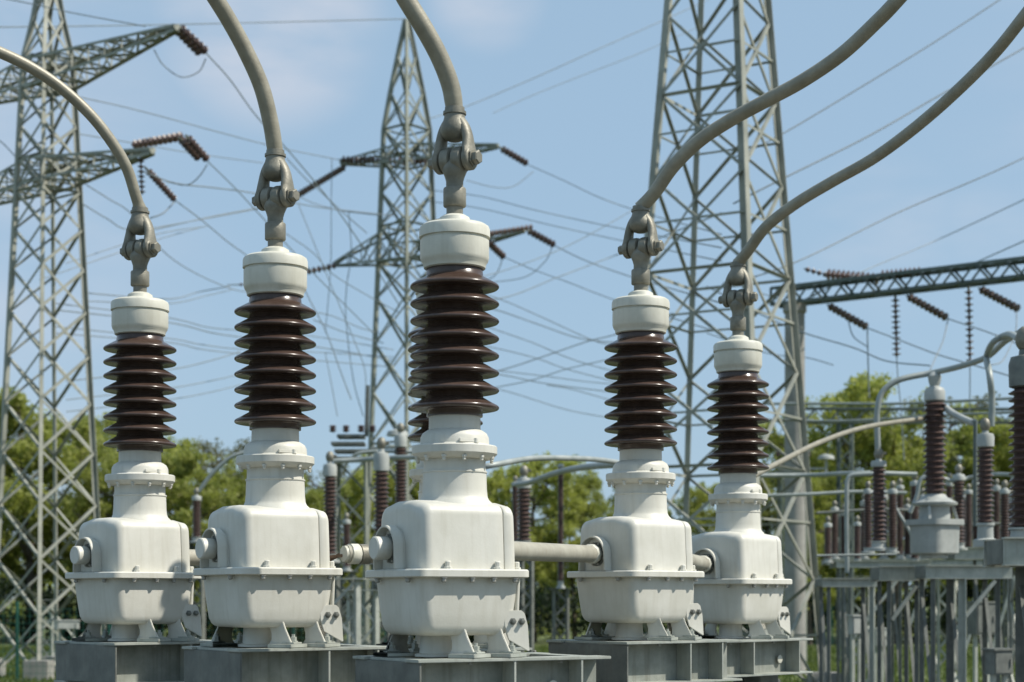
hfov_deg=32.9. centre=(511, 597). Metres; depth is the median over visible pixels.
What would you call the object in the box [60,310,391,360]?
overhead wire
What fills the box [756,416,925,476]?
bus tube
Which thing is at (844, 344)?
overhead wire
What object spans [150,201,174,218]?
overhead wire
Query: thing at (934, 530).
voltage transformer
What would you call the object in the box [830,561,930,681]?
steel platform
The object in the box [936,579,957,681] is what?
steel stand
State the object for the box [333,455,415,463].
bus tube
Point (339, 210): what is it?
overhead wire
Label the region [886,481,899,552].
post insulator
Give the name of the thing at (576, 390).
overhead wire
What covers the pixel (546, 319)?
overhead wire
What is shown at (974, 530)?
post insulator
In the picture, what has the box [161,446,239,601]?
leafy tree
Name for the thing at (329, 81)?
sky
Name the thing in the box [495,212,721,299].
overhead wire
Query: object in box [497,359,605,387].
overhead wire
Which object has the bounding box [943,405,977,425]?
bus tube
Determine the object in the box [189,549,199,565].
connecting pipe
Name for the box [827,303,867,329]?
insulator string
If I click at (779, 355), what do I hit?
overhead wire
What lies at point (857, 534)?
post insulator
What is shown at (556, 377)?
overhead wire
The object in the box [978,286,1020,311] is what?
insulator string
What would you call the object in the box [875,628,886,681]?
control cabinet
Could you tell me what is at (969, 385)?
overhead wire
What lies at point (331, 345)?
overhead wire
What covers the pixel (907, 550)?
post insulator
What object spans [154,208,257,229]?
overhead wire
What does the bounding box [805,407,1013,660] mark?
gantry
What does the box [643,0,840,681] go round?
lattice tower
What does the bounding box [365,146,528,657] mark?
instrument transformer
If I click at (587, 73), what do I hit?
overhead wire
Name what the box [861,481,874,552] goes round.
post insulator
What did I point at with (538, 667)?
support frame
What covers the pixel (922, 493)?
post insulator
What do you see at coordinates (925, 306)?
insulator string
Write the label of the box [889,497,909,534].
bus tube
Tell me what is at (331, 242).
overhead wire
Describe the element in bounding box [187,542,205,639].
steel stand
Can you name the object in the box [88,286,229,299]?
overhead wire
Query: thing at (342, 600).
steel stand
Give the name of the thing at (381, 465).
post insulator
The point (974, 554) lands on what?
steel platform
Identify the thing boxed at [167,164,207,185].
overhead wire
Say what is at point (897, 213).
overhead wire
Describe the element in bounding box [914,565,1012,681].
steel platform
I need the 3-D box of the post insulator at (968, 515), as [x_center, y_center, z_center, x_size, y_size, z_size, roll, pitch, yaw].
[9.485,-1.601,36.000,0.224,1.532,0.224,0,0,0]
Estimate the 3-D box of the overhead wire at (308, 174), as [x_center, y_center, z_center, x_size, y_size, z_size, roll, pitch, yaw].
[-6.183,-12.595,54.511,0.193,4.385,15.611,0,0,16]
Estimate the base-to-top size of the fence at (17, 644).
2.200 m
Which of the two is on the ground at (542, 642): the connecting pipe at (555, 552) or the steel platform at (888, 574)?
the steel platform at (888, 574)
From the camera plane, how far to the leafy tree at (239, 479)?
92.11 m
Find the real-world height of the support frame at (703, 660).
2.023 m
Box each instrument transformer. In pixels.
[65,239,201,641]
[193,185,342,647]
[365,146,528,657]
[369,218,506,647]
[567,237,703,640]
[692,289,791,638]
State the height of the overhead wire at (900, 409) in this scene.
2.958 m
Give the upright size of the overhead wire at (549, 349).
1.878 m
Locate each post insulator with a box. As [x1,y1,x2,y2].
[190,488,201,541]
[323,451,339,561]
[342,513,352,570]
[373,437,389,534]
[394,423,406,502]
[511,476,518,540]
[516,465,531,541]
[556,463,564,587]
[822,516,833,562]
[831,501,839,558]
[840,504,849,558]
[853,516,860,560]
[860,494,869,558]
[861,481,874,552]
[868,449,889,550]
[878,489,889,558]
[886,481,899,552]
[894,479,905,558]
[903,498,910,558]
[910,475,919,560]
[918,488,924,558]
[944,473,953,558]
[952,464,967,549]
[963,489,965,546]
[965,484,972,546]
[972,480,978,546]
[973,418,994,546]
[992,479,1000,538]
[999,480,1009,538]
[1008,326,1023,536]
[1008,490,1011,536]
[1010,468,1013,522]
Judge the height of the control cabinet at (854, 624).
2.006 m
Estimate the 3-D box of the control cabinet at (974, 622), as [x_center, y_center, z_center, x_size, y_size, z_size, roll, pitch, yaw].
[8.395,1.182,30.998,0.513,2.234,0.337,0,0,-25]
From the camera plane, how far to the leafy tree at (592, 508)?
93.44 m
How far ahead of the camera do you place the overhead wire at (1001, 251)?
54.58 m
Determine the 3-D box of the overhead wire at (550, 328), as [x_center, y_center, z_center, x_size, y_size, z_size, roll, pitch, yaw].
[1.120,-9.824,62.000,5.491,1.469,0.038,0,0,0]
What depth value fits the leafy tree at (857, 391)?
86.93 m
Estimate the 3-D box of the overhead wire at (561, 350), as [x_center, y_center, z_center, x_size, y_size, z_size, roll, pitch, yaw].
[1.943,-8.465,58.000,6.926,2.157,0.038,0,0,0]
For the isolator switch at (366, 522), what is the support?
on the ground at (542, 642)
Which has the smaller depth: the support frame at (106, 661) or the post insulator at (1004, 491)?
the support frame at (106, 661)
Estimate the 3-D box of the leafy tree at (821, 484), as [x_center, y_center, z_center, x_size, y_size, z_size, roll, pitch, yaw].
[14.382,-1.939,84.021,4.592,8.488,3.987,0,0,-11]
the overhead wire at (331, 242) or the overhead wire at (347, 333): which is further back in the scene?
the overhead wire at (331, 242)
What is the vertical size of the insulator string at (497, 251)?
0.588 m
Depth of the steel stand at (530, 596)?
33.84 m
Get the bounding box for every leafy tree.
[0,386,116,641]
[0,406,53,591]
[2,411,114,633]
[42,434,192,630]
[98,431,216,636]
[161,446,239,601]
[189,436,250,629]
[192,454,246,534]
[238,474,351,636]
[304,461,363,585]
[315,465,411,602]
[341,454,418,586]
[371,454,418,527]
[487,451,598,641]
[487,469,525,588]
[530,474,614,638]
[565,500,613,570]
[667,480,719,535]
[758,370,927,588]
[758,427,842,636]
[760,471,808,594]
[775,470,854,644]
[816,400,972,643]
[833,412,925,626]
[887,424,1014,629]
[902,391,1002,637]
[943,402,1011,638]
[961,411,1014,595]
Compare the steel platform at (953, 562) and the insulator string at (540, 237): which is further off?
the insulator string at (540, 237)
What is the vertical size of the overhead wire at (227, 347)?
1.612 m
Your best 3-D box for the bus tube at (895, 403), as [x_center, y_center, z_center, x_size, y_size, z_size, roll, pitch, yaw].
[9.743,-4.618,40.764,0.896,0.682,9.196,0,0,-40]
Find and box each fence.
[0,601,385,681]
[807,604,833,644]
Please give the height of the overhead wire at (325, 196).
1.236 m
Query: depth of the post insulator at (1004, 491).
31.94 m
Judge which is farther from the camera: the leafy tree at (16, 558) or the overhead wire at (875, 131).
the leafy tree at (16, 558)
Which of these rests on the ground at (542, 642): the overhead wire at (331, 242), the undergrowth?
the undergrowth
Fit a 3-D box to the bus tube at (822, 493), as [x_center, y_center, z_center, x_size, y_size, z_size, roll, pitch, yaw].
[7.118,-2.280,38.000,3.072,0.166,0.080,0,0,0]
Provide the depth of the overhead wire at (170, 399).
59.01 m
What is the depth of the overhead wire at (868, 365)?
49.59 m
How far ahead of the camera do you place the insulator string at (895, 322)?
49.56 m
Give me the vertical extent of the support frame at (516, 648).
1.981 m
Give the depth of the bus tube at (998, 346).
25.96 m
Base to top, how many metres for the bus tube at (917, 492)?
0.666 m
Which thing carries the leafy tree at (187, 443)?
on the ground at (542, 642)
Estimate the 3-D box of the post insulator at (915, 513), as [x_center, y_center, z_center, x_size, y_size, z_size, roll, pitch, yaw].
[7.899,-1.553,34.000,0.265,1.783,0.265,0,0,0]
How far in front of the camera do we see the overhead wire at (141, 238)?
56.97 m
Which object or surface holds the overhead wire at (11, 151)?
attached to the lattice tower at (73, 64)
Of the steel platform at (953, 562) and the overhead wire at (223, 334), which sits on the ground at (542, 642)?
the steel platform at (953, 562)
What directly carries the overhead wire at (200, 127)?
attached to the insulator string at (364, 160)
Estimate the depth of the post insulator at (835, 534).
38.94 m
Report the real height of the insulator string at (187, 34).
0.458 m
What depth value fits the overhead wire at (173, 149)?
61.55 m
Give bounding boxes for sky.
[0,0,1023,599]
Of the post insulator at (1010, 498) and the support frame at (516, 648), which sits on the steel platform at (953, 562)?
the post insulator at (1010, 498)
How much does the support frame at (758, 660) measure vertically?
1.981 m
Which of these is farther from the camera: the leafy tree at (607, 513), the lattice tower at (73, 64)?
the leafy tree at (607, 513)
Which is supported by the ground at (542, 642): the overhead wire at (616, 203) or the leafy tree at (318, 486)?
the leafy tree at (318, 486)
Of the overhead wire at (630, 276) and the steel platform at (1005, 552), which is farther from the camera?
the overhead wire at (630, 276)
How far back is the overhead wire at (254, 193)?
52.90 m
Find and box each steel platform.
[814,578,876,681]
[821,559,1004,681]
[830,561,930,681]
[869,566,925,681]
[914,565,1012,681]
[945,547,1014,663]
[982,537,1023,681]
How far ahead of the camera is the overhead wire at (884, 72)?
42.27 m
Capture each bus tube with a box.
[198,451,243,492]
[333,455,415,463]
[343,450,411,467]
[486,455,618,468]
[514,462,613,486]
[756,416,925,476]
[760,471,916,477]
[766,397,1013,404]
[767,490,906,496]
[769,411,1013,421]
[816,508,918,513]
[816,553,896,556]
[844,472,872,572]
[874,330,1016,459]
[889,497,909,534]
[908,475,925,513]
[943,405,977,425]
[944,472,1013,482]
[963,522,1010,525]
[973,421,977,525]
[983,331,1016,426]
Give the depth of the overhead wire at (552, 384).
63.98 m
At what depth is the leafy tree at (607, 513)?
87.18 m
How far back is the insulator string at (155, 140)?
47.10 m
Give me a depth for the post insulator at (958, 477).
32.92 m
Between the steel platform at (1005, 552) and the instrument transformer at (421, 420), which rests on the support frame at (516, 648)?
the instrument transformer at (421, 420)
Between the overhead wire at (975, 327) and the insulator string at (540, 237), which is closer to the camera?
the overhead wire at (975, 327)
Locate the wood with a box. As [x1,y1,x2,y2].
[0,541,1013,635]
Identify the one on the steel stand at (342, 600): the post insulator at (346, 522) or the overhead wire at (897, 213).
the post insulator at (346, 522)
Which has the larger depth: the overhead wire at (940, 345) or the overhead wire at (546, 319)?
the overhead wire at (546, 319)
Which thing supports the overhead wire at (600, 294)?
attached to the insulator string at (497, 251)
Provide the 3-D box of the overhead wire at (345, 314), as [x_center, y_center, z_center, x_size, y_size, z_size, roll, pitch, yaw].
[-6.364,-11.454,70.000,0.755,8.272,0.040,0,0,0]
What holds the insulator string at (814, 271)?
attached to the insulator string at (829, 274)
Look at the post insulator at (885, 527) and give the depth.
39.14 m
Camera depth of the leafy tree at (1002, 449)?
88.41 m
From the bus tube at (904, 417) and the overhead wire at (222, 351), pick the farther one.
the overhead wire at (222, 351)
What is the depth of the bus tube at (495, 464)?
21.33 m
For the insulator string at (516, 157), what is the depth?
69.26 m
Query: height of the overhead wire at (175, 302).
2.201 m
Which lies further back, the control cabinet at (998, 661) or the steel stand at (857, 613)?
the steel stand at (857, 613)
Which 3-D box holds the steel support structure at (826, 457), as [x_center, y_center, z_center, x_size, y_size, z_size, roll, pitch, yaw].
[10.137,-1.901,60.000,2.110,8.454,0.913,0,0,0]
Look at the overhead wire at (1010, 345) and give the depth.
43.21 m
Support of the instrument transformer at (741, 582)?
on the support frame at (758, 660)
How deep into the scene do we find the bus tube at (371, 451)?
35.97 m
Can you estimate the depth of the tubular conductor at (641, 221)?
11.82 m
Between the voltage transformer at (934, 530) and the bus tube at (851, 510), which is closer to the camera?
the voltage transformer at (934, 530)
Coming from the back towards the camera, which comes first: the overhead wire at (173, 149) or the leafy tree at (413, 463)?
the leafy tree at (413, 463)
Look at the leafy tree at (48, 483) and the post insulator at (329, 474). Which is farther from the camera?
the leafy tree at (48, 483)
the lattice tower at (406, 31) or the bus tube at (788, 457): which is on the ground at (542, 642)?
the lattice tower at (406, 31)
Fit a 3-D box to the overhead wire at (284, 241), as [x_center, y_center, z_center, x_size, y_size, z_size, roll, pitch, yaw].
[-6.439,-10.564,53.711,0.354,2.837,13.000,0,0,16]
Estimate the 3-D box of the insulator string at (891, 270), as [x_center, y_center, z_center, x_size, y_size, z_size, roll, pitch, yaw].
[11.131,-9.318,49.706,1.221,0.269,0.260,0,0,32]
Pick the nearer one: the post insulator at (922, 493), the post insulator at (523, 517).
the post insulator at (523, 517)
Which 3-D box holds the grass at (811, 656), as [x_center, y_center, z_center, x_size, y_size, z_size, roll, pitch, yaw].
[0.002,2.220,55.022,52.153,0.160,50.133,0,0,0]
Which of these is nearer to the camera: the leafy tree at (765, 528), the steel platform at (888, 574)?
the steel platform at (888, 574)
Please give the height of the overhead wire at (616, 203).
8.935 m
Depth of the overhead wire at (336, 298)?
65.99 m
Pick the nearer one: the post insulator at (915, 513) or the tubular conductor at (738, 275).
the tubular conductor at (738, 275)
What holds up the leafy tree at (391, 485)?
on the ground at (542, 642)
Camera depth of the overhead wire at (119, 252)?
55.30 m
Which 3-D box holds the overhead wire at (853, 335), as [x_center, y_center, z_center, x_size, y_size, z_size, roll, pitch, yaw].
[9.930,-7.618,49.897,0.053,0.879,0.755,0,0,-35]
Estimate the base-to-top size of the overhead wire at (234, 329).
1.208 m
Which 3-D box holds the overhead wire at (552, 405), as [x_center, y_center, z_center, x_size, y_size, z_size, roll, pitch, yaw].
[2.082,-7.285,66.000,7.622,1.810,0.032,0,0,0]
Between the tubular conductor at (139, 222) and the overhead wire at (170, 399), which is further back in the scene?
the overhead wire at (170, 399)
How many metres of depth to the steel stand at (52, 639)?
59.74 m
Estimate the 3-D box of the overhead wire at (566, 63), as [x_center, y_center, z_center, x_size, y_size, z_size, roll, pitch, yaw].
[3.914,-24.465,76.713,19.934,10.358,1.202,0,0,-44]
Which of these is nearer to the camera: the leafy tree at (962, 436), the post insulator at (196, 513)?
the post insulator at (196, 513)
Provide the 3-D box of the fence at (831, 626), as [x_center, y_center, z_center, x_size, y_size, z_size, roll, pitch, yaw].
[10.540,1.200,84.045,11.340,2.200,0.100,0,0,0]
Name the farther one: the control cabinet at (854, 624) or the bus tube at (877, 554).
the control cabinet at (854, 624)
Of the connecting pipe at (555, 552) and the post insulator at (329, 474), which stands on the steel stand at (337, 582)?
the post insulator at (329, 474)
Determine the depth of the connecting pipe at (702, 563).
13.77 m
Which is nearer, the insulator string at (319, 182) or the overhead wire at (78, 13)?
the overhead wire at (78, 13)
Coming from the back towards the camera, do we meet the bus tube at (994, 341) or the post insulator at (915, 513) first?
the post insulator at (915, 513)
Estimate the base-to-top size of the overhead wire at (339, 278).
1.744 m
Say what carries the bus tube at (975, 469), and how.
attached to the bus tube at (950, 411)
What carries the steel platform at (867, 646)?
on the ground at (542, 642)
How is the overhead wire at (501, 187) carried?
attached to the lattice tower at (406, 31)
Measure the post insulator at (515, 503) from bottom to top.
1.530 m
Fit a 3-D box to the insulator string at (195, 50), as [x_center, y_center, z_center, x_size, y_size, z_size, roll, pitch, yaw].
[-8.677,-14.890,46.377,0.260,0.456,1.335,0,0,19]
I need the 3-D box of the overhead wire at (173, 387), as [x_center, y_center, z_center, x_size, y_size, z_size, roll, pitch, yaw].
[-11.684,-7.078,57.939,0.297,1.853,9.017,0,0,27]
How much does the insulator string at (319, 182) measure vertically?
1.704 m
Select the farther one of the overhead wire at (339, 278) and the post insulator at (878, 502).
the overhead wire at (339, 278)
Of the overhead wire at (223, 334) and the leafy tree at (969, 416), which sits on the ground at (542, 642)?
the leafy tree at (969, 416)
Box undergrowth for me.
[0,575,1014,644]
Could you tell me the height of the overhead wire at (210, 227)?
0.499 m
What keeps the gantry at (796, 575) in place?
on the ground at (542, 642)
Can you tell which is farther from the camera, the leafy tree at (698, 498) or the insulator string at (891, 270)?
the leafy tree at (698, 498)
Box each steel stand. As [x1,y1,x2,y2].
[31,600,53,659]
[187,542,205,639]
[326,578,366,644]
[334,562,344,641]
[340,571,357,643]
[342,590,379,644]
[366,563,389,644]
[509,561,523,651]
[514,561,533,651]
[549,588,572,639]
[845,576,874,681]
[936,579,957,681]
[1007,567,1014,681]
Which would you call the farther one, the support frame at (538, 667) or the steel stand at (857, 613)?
the steel stand at (857, 613)
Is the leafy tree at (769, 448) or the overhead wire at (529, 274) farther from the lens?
the leafy tree at (769, 448)
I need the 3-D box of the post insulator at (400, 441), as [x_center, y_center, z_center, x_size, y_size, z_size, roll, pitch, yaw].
[-2.312,-2.715,36.000,0.374,1.829,0.374,0,0,0]
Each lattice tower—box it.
[0,0,179,679]
[333,18,525,643]
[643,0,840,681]
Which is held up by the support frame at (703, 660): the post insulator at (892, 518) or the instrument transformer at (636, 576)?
the instrument transformer at (636, 576)
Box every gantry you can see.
[769,256,1023,674]
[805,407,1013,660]
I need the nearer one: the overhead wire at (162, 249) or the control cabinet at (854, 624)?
the control cabinet at (854, 624)
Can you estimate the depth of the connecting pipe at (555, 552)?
11.13 m
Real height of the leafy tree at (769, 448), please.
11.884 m
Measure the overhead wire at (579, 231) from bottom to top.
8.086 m
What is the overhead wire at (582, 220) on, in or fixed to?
attached to the lattice tower at (406, 31)
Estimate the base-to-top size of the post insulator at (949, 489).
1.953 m
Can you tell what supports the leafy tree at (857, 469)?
on the ground at (542, 642)
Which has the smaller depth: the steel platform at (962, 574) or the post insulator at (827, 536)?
the steel platform at (962, 574)
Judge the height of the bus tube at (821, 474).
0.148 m
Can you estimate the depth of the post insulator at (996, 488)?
38.94 m
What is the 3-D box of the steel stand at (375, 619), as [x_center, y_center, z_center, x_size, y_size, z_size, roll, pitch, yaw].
[-2.745,1.111,32.000,0.850,2.518,0.850,0,0,0]
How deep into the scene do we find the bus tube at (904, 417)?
42.06 m
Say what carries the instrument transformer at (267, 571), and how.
on the support frame at (262, 664)
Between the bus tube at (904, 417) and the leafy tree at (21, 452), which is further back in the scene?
the leafy tree at (21, 452)
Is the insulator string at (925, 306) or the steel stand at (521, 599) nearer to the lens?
the steel stand at (521, 599)
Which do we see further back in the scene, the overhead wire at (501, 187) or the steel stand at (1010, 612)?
the overhead wire at (501, 187)
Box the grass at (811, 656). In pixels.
[0,644,1014,681]
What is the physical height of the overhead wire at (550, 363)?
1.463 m
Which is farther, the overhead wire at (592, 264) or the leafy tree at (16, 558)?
the leafy tree at (16, 558)
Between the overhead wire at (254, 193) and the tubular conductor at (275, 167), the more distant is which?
the overhead wire at (254, 193)
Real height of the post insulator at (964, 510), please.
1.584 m
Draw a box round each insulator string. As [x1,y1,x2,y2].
[131,132,183,147]
[137,156,144,194]
[144,166,176,200]
[176,33,201,55]
[178,136,200,160]
[179,25,207,53]
[185,134,209,161]
[298,165,345,197]
[307,263,336,274]
[340,156,426,165]
[489,240,505,258]
[490,224,532,235]
[498,146,527,165]
[527,229,555,247]
[804,267,826,276]
[824,269,878,283]
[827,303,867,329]
[881,267,919,278]
[891,295,900,355]
[906,294,948,320]
[964,286,973,360]
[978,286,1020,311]
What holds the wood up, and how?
on the ground at (542, 642)
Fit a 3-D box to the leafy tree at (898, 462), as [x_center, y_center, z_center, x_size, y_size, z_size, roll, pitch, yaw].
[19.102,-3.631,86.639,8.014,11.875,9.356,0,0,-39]
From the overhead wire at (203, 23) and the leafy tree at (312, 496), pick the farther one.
the leafy tree at (312, 496)
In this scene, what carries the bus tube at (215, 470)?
attached to the post insulator at (196, 513)
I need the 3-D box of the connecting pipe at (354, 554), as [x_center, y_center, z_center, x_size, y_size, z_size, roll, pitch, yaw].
[-1.048,-0.284,11.541,0.542,0.146,0.210,0,0,-16]
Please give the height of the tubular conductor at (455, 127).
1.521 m
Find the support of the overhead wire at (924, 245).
attached to the insulator string at (829, 274)
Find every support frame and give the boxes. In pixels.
[54,640,210,681]
[182,643,386,681]
[353,652,610,681]
[407,647,535,651]
[546,639,741,681]
[712,637,812,681]
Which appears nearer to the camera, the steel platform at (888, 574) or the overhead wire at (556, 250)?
the steel platform at (888, 574)
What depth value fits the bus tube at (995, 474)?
32.19 m
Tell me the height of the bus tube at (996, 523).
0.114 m
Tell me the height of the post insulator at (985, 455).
1.784 m
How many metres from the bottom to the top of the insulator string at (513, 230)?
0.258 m
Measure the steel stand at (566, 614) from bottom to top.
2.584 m
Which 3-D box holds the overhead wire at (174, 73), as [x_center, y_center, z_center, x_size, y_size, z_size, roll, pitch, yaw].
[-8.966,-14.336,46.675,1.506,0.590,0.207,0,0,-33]
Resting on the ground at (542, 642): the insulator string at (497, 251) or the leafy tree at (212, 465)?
the leafy tree at (212, 465)
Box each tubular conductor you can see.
[0,46,160,260]
[207,0,299,210]
[396,0,481,174]
[618,0,906,258]
[718,7,1023,307]
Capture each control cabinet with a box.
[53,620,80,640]
[846,615,860,681]
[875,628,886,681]
[967,601,994,681]
[982,648,1014,681]
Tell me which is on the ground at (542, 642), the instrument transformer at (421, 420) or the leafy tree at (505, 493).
the leafy tree at (505, 493)
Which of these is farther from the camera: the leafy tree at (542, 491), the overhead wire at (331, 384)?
the leafy tree at (542, 491)
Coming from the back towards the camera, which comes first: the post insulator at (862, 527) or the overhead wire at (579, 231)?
the overhead wire at (579, 231)
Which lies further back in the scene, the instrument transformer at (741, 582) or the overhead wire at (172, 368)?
the overhead wire at (172, 368)
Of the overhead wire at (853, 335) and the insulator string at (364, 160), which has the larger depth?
the insulator string at (364, 160)
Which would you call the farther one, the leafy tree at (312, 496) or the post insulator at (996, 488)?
the leafy tree at (312, 496)
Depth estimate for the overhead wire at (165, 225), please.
55.67 m
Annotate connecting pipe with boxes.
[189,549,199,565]
[330,544,372,563]
[514,541,601,563]
[692,554,711,571]
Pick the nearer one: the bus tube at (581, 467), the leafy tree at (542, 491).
the bus tube at (581, 467)
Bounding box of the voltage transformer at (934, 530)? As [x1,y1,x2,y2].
[905,372,963,558]
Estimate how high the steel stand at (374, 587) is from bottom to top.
3.016 m
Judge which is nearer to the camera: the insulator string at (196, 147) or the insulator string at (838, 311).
the insulator string at (196, 147)
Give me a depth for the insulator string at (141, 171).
46.97 m
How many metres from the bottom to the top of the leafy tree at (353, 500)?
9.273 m
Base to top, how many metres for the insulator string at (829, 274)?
0.610 m
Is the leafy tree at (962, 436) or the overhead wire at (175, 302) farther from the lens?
the leafy tree at (962, 436)
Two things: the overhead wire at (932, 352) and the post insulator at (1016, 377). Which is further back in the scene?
the overhead wire at (932, 352)
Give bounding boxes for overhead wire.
[0,18,405,27]
[0,141,39,174]
[12,0,144,26]
[44,228,198,278]
[56,303,393,349]
[56,326,391,356]
[56,333,388,366]
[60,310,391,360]
[66,351,239,381]
[66,375,233,399]
[66,385,239,411]
[67,226,206,262]
[80,134,262,162]
[81,97,340,160]
[81,199,299,229]
[86,184,245,291]
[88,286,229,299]
[89,289,233,303]
[144,172,393,215]
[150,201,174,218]
[154,49,205,77]
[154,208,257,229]
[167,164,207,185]
[176,201,245,254]
[206,53,399,306]
[207,161,372,332]
[286,158,366,232]
[286,233,399,312]
[298,205,365,394]
[301,197,377,215]
[306,292,351,399]
[313,319,382,342]
[317,312,379,332]
[325,166,331,332]
[325,353,337,415]
[345,212,363,415]
[426,0,706,119]
[426,189,721,247]
[427,201,721,261]
[467,171,533,187]
[484,211,630,275]
[485,294,607,344]
[485,346,615,381]
[490,327,610,370]
[493,309,611,342]
[494,23,705,112]
[494,248,551,281]
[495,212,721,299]
[497,313,673,370]
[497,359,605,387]
[499,374,605,391]
[499,389,603,416]
[501,371,611,383]
[505,257,721,332]
[527,164,721,234]
[547,385,607,399]
[555,246,718,302]
[706,286,930,365]
[707,333,833,364]
[733,47,1023,203]
[734,0,999,156]
[755,157,1023,276]
[805,199,1023,298]
[848,319,866,346]
[866,327,1008,375]
[867,329,869,397]
[896,356,904,459]
[930,319,948,369]
[946,318,1015,343]
[969,366,970,412]
[977,241,1023,261]
[991,310,1016,365]
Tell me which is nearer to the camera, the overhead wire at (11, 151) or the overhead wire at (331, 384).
the overhead wire at (11, 151)
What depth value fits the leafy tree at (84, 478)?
86.47 m
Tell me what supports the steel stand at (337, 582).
on the ground at (542, 642)
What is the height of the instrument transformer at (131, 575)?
2.866 m
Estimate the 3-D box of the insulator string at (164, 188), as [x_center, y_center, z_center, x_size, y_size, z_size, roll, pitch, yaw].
[-9.723,-11.423,47.929,0.220,0.684,1.482,0,0,23]
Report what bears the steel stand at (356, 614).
on the ground at (542, 642)
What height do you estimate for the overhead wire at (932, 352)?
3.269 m
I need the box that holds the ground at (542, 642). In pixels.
[0,600,1014,681]
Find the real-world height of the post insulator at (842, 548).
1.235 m
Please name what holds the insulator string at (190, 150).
attached to the insulator string at (155, 140)
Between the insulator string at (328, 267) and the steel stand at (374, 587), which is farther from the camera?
the insulator string at (328, 267)
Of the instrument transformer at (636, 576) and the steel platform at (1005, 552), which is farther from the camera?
the steel platform at (1005, 552)
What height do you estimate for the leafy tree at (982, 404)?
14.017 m
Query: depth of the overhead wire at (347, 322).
67.53 m
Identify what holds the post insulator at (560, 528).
on the steel stand at (566, 614)
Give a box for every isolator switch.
[329,385,408,644]
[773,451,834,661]
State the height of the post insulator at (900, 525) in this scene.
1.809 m
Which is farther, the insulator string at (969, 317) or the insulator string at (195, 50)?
the insulator string at (969, 317)

